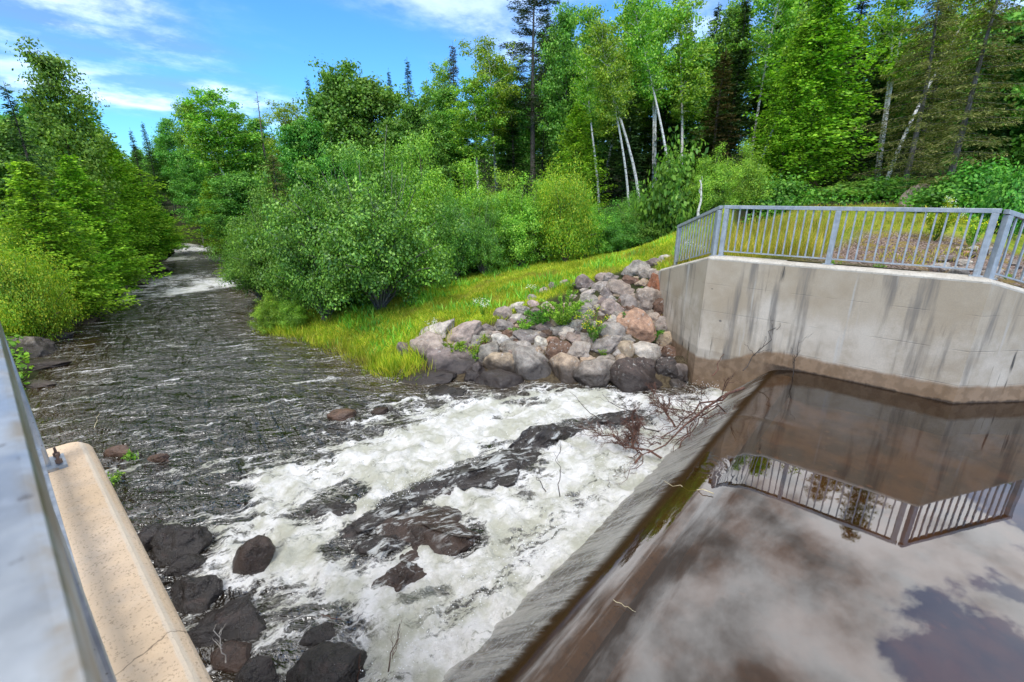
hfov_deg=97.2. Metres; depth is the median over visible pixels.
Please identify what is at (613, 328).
boulder
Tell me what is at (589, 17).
birch tree
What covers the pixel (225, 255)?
leafy bush
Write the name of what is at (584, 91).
birch tree
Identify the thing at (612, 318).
boulder
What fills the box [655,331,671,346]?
boulder
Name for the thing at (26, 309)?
yellow bush
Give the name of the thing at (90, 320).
boulder
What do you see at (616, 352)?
boulder
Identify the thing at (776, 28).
spruce tree
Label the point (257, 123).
aspen tree
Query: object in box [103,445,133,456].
river rock
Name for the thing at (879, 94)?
spruce tree
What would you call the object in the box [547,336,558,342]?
boulder
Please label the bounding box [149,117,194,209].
aspen tree
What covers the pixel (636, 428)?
driftwood
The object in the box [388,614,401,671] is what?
twig
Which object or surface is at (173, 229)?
cedar tree
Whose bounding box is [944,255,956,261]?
rubble stone
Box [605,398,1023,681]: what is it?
pool water
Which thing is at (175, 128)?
aspen tree
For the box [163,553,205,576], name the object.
river rock
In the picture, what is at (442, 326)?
boulder
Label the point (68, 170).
cedar tree
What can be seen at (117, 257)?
cedar tree
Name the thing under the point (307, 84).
spruce tree
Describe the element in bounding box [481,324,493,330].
boulder
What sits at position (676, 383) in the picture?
boulder
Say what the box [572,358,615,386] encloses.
boulder
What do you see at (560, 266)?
lawn grass
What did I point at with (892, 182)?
understory shrub
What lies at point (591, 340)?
boulder
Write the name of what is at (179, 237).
leafy bush
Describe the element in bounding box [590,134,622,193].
spruce tree
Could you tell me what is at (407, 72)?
spruce tree
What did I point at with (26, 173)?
cedar tree
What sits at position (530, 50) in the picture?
pine tree
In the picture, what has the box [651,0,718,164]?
birch tree
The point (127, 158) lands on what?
cedar tree
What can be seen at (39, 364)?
boulder
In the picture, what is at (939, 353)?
retaining wall
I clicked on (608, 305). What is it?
boulder
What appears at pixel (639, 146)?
spruce tree
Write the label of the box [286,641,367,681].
river rock
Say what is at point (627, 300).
boulder
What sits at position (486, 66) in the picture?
birch tree
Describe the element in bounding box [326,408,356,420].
river rock
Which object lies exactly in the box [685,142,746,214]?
leafy bush
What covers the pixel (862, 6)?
spruce tree
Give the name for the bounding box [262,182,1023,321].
undergrowth
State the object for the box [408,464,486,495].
bedrock ledge
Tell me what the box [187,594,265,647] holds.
river rock
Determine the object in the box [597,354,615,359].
boulder
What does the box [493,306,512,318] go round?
boulder
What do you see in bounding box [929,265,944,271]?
rubble stone
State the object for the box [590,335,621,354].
boulder
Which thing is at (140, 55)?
sky
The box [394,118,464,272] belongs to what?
leafy bush
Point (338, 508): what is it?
bedrock ledge
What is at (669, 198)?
understory shrub
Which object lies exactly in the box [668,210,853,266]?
seed grass
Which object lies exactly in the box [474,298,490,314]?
white flower
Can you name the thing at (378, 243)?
alder bush
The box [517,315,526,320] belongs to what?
boulder
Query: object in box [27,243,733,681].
river
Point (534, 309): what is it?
boulder
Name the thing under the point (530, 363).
boulder
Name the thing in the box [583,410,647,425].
bedrock ledge
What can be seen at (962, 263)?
rubble stone
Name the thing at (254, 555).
river rock
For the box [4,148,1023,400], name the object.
ground
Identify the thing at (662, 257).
boulder
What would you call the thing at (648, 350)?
boulder
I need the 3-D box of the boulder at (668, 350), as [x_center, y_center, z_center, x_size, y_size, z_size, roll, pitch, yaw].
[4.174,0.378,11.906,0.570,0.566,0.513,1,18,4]
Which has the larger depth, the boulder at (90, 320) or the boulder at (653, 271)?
the boulder at (90, 320)
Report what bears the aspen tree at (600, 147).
on the ground at (914, 236)
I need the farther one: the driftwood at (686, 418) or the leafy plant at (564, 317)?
the leafy plant at (564, 317)
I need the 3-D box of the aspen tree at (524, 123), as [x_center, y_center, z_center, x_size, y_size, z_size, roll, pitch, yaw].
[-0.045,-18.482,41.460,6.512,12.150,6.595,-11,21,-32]
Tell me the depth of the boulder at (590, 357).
11.34 m
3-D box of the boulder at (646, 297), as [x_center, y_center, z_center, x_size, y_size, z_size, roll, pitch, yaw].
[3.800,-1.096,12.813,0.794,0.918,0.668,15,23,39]
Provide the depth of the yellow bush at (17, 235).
15.87 m
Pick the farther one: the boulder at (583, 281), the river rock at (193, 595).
the boulder at (583, 281)
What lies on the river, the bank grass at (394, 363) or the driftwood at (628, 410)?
the driftwood at (628, 410)
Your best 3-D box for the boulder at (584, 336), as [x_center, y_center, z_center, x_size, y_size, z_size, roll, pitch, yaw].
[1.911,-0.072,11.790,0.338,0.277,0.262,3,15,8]
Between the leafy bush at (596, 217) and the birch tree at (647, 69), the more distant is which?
the birch tree at (647, 69)
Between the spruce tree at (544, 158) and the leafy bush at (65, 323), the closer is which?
the leafy bush at (65, 323)
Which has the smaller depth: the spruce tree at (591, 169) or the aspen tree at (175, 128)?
the spruce tree at (591, 169)
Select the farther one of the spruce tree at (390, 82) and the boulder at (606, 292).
the spruce tree at (390, 82)
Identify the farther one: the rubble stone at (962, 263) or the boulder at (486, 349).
the boulder at (486, 349)
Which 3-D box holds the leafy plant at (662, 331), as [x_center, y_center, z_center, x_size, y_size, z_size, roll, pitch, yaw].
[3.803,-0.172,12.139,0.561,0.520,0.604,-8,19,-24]
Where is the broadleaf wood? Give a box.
[0,0,1023,206]
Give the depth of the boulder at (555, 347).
11.50 m
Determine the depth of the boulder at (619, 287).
12.97 m
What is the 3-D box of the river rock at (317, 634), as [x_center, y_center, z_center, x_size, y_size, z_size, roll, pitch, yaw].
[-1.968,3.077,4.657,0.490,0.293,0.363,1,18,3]
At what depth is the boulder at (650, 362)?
11.09 m
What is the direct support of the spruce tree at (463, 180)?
on the ground at (914, 236)
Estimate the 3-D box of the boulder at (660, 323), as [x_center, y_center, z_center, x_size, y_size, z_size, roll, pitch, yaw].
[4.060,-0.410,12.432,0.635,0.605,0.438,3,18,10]
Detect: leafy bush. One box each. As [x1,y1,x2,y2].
[44,287,75,334]
[117,263,148,280]
[161,217,192,250]
[203,208,271,300]
[217,160,297,303]
[245,289,287,333]
[274,290,313,331]
[379,140,424,272]
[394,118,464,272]
[447,153,509,269]
[485,163,533,252]
[489,171,555,266]
[525,174,559,261]
[571,190,613,257]
[594,198,657,253]
[604,181,650,247]
[617,198,679,246]
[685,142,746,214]
[724,138,775,212]
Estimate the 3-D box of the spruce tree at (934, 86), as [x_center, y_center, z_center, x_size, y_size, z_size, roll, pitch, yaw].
[21.734,-12.469,23.489,4.227,8.020,4.410,-9,20,-26]
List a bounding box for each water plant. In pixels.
[107,469,124,483]
[121,449,138,460]
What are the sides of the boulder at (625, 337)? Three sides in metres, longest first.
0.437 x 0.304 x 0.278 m
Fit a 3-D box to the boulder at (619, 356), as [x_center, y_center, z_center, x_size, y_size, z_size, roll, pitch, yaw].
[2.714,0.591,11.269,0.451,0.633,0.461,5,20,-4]
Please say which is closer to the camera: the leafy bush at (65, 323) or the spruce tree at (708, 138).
the leafy bush at (65, 323)
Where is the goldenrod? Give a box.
[576,306,608,342]
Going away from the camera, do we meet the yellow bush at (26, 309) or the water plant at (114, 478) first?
the water plant at (114, 478)
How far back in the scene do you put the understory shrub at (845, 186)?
17.92 m
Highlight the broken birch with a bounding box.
[697,178,702,220]
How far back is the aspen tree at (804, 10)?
34.19 m
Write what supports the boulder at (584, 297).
on the ground at (914, 236)
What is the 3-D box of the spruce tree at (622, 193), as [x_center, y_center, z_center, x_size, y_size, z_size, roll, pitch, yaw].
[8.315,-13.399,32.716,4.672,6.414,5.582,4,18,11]
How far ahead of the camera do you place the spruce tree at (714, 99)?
28.96 m
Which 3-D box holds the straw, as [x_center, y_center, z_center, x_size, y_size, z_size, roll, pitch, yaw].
[2.189,1.823,5.625,0.613,0.138,0.042,17,24,42]
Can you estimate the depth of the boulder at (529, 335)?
12.00 m
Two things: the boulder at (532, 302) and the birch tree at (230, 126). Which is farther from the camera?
the birch tree at (230, 126)
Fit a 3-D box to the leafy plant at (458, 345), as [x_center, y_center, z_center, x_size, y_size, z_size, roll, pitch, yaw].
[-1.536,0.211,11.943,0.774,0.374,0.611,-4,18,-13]
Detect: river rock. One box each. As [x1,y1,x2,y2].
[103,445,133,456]
[137,524,163,551]
[147,453,169,462]
[150,524,212,566]
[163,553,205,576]
[170,574,222,614]
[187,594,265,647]
[210,640,251,672]
[232,535,275,574]
[234,655,278,681]
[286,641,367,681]
[299,622,335,646]
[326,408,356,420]
[371,407,387,414]
[424,385,466,396]
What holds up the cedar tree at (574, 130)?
on the ground at (914, 236)
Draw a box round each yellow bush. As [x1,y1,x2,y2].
[0,197,94,314]
[0,216,91,340]
[530,142,613,262]
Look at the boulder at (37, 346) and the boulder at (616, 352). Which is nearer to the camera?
the boulder at (616, 352)
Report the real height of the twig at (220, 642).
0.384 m
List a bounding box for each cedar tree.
[0,160,142,322]
[49,154,171,294]
[49,204,132,305]
[58,98,170,266]
[86,141,197,246]
[87,215,154,276]
[115,166,192,261]
[152,204,185,250]
[187,175,239,256]
[213,226,243,282]
[538,104,619,215]
[740,20,835,185]
[742,0,895,188]
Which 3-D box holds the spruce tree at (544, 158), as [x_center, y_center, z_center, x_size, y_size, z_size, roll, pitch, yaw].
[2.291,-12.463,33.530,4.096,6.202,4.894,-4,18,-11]
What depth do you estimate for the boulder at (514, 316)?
12.90 m
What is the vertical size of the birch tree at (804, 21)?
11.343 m
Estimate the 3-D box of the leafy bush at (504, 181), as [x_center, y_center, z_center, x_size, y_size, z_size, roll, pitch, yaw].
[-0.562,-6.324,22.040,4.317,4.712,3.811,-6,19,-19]
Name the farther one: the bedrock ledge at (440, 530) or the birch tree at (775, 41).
the birch tree at (775, 41)
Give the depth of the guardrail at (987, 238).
8.28 m
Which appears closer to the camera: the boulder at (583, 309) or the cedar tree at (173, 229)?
the boulder at (583, 309)
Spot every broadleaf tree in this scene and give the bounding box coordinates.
[0,119,88,256]
[182,170,278,250]
[265,115,340,204]
[287,53,378,196]
[311,71,414,186]
[370,91,460,196]
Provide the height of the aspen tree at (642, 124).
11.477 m
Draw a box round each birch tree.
[167,84,270,216]
[173,102,245,214]
[249,98,305,156]
[421,57,459,125]
[444,73,510,193]
[454,31,526,194]
[564,44,602,209]
[572,0,639,200]
[584,18,635,205]
[588,22,655,192]
[607,1,671,192]
[617,0,677,155]
[624,0,709,187]
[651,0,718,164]
[721,0,811,156]
[758,0,850,164]
[848,0,964,180]
[886,0,1002,179]
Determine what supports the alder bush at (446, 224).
on the ground at (914, 236)
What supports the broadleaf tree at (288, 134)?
on the ground at (914, 236)
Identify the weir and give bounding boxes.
[451,374,791,681]
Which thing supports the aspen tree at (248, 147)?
on the ground at (914, 236)
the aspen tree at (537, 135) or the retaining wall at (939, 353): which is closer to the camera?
the retaining wall at (939, 353)
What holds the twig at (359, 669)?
on the river
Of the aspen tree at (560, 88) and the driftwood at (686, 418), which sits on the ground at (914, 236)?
the aspen tree at (560, 88)
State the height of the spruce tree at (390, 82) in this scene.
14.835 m
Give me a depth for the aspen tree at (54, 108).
21.90 m
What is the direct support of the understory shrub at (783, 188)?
on the ground at (914, 236)
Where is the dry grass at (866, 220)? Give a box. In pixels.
[674,200,1023,264]
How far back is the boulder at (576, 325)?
11.89 m
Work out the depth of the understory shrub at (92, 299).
17.86 m
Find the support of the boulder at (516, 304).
on the ground at (914, 236)
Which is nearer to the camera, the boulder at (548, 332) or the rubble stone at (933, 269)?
the rubble stone at (933, 269)
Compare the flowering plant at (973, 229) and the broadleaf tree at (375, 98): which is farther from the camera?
the broadleaf tree at (375, 98)
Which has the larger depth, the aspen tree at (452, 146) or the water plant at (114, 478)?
the aspen tree at (452, 146)
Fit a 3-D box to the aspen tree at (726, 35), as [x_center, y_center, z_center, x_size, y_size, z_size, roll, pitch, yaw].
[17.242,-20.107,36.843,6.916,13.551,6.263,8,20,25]
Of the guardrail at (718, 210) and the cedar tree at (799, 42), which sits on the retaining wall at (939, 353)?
the guardrail at (718, 210)
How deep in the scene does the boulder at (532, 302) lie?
13.36 m
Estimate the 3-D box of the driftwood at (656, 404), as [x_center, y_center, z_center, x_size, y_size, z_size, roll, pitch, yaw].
[2.934,1.220,8.927,0.908,0.616,0.811,15,23,39]
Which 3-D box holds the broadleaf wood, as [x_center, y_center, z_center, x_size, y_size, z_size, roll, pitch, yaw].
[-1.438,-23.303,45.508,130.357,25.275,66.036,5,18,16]
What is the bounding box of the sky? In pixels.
[0,0,1023,159]
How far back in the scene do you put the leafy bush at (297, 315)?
15.11 m
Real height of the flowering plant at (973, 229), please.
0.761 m
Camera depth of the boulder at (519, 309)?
13.14 m
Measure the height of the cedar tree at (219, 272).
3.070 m
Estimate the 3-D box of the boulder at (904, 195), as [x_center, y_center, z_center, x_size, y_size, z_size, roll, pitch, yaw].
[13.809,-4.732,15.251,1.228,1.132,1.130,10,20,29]
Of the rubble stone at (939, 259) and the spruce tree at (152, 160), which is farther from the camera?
the spruce tree at (152, 160)
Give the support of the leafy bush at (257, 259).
on the ground at (914, 236)
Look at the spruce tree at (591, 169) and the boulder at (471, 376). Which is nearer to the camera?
the boulder at (471, 376)
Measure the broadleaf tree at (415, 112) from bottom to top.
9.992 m
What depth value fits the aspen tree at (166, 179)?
52.20 m
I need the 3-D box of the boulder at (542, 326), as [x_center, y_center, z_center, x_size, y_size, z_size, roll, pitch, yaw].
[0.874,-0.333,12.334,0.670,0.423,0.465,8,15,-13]
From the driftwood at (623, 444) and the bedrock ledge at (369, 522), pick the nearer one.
the bedrock ledge at (369, 522)
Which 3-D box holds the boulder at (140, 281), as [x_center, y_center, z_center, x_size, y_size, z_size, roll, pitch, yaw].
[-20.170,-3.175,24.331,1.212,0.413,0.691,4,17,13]
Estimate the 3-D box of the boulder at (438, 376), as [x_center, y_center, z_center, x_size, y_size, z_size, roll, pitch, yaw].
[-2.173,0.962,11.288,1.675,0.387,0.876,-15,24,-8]
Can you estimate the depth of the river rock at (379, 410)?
9.43 m
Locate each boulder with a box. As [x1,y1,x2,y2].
[6,336,57,357]
[15,359,72,369]
[22,379,55,387]
[51,332,73,339]
[69,314,99,323]
[128,278,149,285]
[154,265,170,271]
[396,342,411,357]
[396,369,456,384]
[410,331,444,361]
[416,318,454,338]
[424,345,476,374]
[445,320,481,343]
[464,370,479,381]
[470,335,479,345]
[470,362,484,373]
[475,369,523,387]
[478,341,499,360]
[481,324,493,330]
[483,352,513,372]
[491,333,510,343]
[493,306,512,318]
[495,319,513,329]
[499,340,515,351]
[502,329,514,337]
[509,302,523,309]
[509,313,522,320]
[512,328,539,342]
[512,345,551,379]
[515,305,529,313]
[515,340,530,346]
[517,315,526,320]
[526,294,536,299]
[527,300,538,306]
[530,307,539,315]
[531,322,553,330]
[534,336,547,346]
[536,346,543,352]
[541,329,551,335]
[545,339,571,359]
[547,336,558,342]
[549,352,581,383]
[551,319,559,325]
[552,324,568,335]
[558,326,573,336]
[565,332,580,343]
[567,341,590,357]
[568,319,584,331]
[571,274,594,288]
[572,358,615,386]
[573,306,594,318]
[579,294,598,305]
[580,333,589,340]
[580,355,595,360]
[581,289,595,294]
[586,337,596,343]
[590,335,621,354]
[591,281,607,290]
[594,272,605,281]
[597,297,605,304]
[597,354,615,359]
[598,322,625,336]
[599,287,613,298]
[599,298,624,314]
[601,272,618,280]
[606,279,634,295]
[607,314,616,321]
[610,357,662,392]
[612,349,620,355]
[615,353,624,359]
[616,307,656,342]
[617,341,634,357]
[618,294,637,309]
[621,260,650,275]
[621,335,635,341]
[622,274,639,283]
[624,305,635,309]
[632,341,661,360]
[634,278,648,286]
[635,286,660,311]
[638,268,654,277]
[645,258,659,265]
[646,358,655,367]
[647,273,659,290]
[647,312,659,320]
[648,270,658,279]
[653,298,663,314]
[654,316,666,330]
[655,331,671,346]
[655,356,677,378]
[658,254,669,261]
[661,345,675,357]
[669,363,687,381]
[669,378,686,387]
[898,183,933,206]
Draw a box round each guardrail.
[0,322,116,681]
[671,206,723,265]
[716,205,1001,276]
[984,209,1023,282]
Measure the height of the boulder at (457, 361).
0.911 m
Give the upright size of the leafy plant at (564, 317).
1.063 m
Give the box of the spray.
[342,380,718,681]
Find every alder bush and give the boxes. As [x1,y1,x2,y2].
[227,126,479,317]
[250,165,359,320]
[284,136,377,298]
[422,176,489,279]
[457,191,510,273]
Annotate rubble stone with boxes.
[928,262,950,271]
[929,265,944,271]
[936,255,948,261]
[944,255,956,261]
[947,269,969,274]
[955,259,972,266]
[961,264,974,271]
[965,246,978,250]
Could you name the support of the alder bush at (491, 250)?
on the ground at (914, 236)
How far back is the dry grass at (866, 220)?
12.22 m
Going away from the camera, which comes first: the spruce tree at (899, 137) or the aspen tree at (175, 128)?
the spruce tree at (899, 137)
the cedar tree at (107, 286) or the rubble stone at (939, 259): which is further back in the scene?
the cedar tree at (107, 286)
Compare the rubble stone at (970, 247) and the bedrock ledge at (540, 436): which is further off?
the rubble stone at (970, 247)
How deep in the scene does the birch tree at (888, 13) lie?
23.88 m
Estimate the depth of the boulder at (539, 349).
11.68 m
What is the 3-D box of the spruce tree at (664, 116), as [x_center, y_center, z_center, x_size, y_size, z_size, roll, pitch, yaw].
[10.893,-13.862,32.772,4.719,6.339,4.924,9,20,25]
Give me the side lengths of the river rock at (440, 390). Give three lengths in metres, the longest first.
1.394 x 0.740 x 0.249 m
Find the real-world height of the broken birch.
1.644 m
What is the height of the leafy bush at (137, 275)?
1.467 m
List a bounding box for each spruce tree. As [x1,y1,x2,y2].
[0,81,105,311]
[128,127,160,198]
[141,122,176,218]
[253,96,273,196]
[259,154,293,207]
[304,79,311,122]
[387,72,392,110]
[402,60,415,102]
[440,142,487,199]
[447,45,467,187]
[485,116,537,205]
[519,129,555,208]
[567,145,615,198]
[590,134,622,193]
[595,109,652,199]
[609,90,657,187]
[628,102,686,189]
[687,48,744,178]
[689,0,763,177]
[689,134,726,175]
[694,3,723,168]
[728,96,779,178]
[734,11,794,163]
[809,0,874,176]
[819,32,907,177]
[839,108,942,182]
[849,0,990,183]
[871,14,976,179]
[888,0,1023,189]
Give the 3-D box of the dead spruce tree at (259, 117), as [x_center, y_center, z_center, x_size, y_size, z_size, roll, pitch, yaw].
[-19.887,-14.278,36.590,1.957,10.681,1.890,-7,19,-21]
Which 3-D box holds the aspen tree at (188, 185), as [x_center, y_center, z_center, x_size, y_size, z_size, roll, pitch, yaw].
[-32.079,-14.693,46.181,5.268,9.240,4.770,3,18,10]
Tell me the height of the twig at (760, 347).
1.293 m
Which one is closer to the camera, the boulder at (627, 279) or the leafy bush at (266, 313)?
the boulder at (627, 279)
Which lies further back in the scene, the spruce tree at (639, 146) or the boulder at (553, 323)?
the spruce tree at (639, 146)
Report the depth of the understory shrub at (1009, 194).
11.62 m
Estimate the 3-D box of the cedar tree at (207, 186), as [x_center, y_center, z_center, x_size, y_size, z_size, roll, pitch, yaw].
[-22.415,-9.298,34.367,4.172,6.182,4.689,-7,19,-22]
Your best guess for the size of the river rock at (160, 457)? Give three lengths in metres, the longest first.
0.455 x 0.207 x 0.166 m
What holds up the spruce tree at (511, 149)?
on the ground at (914, 236)
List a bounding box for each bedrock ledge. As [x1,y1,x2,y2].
[306,501,356,517]
[339,494,426,539]
[351,534,405,559]
[371,561,426,591]
[375,506,480,561]
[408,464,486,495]
[446,448,541,490]
[507,423,582,448]
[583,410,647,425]
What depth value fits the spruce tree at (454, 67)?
41.91 m
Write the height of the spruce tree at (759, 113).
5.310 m
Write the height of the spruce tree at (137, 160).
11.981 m
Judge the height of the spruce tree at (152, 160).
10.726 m
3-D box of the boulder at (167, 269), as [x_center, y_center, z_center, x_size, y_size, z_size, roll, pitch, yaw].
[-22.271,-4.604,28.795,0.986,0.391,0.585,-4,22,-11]
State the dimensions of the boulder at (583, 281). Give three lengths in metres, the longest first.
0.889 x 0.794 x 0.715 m
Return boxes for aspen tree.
[2,33,131,233]
[134,135,177,210]
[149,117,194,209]
[168,101,221,196]
[168,148,216,243]
[212,112,279,205]
[235,118,279,193]
[420,81,471,190]
[429,108,489,197]
[484,67,539,188]
[524,23,567,171]
[532,1,599,179]
[562,27,620,174]
[619,74,670,190]
[695,0,765,150]
[742,0,825,139]
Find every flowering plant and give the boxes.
[679,239,701,255]
[923,195,964,240]
[957,216,998,245]
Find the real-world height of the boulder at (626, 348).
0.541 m
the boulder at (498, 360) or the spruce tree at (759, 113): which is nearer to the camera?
the boulder at (498, 360)
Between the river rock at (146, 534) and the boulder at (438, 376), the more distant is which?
the boulder at (438, 376)
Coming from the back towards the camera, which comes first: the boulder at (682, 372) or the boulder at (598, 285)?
the boulder at (598, 285)
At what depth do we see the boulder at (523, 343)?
11.82 m
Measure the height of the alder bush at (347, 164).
5.761 m
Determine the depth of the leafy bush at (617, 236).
19.36 m
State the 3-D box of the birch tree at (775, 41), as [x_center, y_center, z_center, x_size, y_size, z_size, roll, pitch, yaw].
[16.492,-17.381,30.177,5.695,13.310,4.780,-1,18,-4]
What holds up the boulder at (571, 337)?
on the ground at (914, 236)
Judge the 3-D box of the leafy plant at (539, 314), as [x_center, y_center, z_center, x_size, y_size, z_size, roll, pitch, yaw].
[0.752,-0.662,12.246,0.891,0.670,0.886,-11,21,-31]
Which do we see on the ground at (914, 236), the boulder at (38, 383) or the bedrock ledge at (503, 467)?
the boulder at (38, 383)
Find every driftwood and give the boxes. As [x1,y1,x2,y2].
[567,392,601,420]
[574,416,661,458]
[596,389,658,431]
[613,373,744,484]
[620,403,650,463]
[644,382,675,426]
[647,377,729,453]
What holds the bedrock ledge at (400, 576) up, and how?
in the river
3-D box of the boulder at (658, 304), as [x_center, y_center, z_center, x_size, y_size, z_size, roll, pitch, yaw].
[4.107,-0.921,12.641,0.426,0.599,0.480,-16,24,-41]
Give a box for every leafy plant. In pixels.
[442,341,466,352]
[508,318,534,330]
[524,306,554,323]
[537,289,592,325]
[564,280,575,289]
[652,326,664,342]
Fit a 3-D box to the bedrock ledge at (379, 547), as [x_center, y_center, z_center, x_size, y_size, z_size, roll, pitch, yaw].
[-1.706,2.711,5.738,0.966,0.360,0.605,-8,19,-27]
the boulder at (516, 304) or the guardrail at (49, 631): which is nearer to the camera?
the guardrail at (49, 631)
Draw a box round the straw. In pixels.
[665,481,713,493]
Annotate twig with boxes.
[212,624,225,662]
[356,656,360,681]
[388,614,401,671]
[552,426,563,496]
[742,316,774,370]
[791,333,812,379]
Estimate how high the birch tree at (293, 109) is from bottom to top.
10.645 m
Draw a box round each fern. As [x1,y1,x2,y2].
[468,343,480,354]
[470,350,479,360]
[476,334,489,343]
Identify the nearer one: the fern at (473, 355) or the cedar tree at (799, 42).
the fern at (473, 355)
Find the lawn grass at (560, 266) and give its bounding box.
[285,209,734,364]
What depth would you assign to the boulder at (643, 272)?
13.28 m
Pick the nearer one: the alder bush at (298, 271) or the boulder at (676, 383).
the boulder at (676, 383)
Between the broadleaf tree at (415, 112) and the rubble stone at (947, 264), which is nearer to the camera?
the rubble stone at (947, 264)
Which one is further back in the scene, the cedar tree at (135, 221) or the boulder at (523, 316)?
the cedar tree at (135, 221)
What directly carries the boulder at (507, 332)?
on the ground at (914, 236)
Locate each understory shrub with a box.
[70,249,102,314]
[633,125,708,238]
[745,167,821,217]
[788,177,898,200]
[855,173,928,199]
[889,170,986,213]
[933,153,1018,213]
[960,164,1023,236]
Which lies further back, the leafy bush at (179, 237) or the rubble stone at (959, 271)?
the leafy bush at (179, 237)
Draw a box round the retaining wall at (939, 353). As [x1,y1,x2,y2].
[658,255,1023,435]
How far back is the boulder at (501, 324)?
12.62 m
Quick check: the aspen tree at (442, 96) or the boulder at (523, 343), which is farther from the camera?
the aspen tree at (442, 96)
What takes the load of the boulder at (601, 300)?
on the ground at (914, 236)
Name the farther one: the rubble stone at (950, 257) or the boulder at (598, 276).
the boulder at (598, 276)
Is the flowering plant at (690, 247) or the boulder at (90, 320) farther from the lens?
the boulder at (90, 320)
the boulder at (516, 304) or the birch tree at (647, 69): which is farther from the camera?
the birch tree at (647, 69)
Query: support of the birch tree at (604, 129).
on the ground at (914, 236)
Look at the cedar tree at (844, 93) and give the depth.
22.79 m
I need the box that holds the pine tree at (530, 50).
[494,0,571,194]
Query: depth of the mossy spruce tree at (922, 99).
17.25 m
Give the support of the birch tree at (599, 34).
on the ground at (914, 236)
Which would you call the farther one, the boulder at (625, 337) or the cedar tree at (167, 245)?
the cedar tree at (167, 245)
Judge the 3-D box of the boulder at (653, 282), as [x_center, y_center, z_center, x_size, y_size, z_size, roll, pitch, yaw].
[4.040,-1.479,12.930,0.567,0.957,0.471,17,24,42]
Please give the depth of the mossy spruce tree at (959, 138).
13.73 m
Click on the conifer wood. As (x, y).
(870, 80)
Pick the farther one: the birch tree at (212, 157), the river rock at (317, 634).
the birch tree at (212, 157)
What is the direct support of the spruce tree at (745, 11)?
on the ground at (914, 236)
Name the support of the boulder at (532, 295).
on the ground at (914, 236)
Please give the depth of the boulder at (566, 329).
11.87 m
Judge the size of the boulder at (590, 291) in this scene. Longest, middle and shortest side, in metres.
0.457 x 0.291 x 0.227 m
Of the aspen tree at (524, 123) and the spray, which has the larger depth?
the aspen tree at (524, 123)
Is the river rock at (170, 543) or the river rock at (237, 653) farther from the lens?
the river rock at (170, 543)
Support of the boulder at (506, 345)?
on the ground at (914, 236)
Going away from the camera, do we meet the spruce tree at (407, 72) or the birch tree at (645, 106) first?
the birch tree at (645, 106)
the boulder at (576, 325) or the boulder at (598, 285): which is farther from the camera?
the boulder at (598, 285)
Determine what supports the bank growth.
on the ground at (914, 236)
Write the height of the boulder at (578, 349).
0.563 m
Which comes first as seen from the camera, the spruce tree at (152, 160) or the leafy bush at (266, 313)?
the leafy bush at (266, 313)
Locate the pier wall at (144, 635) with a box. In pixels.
[46,442,211,681]
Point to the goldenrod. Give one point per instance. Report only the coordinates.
(592, 330)
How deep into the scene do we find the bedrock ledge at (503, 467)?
7.30 m
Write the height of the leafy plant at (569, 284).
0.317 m
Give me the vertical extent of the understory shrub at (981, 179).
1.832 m
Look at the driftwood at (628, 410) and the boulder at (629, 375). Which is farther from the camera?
the boulder at (629, 375)
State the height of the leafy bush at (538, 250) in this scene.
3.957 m
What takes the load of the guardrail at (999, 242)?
on the retaining wall at (939, 353)
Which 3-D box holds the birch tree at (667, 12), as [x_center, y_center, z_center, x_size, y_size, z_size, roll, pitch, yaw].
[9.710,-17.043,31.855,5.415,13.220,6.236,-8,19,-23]
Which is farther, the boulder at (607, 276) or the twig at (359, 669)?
the boulder at (607, 276)
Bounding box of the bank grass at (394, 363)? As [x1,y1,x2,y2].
[255,310,467,381]
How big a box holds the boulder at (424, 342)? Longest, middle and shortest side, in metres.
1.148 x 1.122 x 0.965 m
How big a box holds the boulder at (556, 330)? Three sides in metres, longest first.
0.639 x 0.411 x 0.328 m
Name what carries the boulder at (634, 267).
on the ground at (914, 236)
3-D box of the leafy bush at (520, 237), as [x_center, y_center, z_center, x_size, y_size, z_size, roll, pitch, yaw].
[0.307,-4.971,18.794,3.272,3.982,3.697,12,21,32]
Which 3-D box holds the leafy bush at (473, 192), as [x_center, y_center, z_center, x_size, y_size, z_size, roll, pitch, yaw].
[-1.539,-5.814,20.156,4.921,5.201,4.343,6,19,18]
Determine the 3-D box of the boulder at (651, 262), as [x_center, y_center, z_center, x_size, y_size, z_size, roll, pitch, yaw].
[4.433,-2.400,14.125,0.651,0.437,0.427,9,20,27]
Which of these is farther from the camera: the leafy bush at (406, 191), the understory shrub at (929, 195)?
the leafy bush at (406, 191)
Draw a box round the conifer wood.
[1,19,1023,213]
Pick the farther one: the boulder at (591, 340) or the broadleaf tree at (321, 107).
the broadleaf tree at (321, 107)
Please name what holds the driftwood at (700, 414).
on the weir at (592, 638)
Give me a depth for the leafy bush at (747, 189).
18.27 m
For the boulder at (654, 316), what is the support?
on the ground at (914, 236)
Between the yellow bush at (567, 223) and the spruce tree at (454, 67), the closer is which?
the yellow bush at (567, 223)
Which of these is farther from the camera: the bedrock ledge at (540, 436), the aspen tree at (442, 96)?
the aspen tree at (442, 96)
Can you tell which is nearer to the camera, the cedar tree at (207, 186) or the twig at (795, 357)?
the twig at (795, 357)
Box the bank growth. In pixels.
[2,245,160,389]

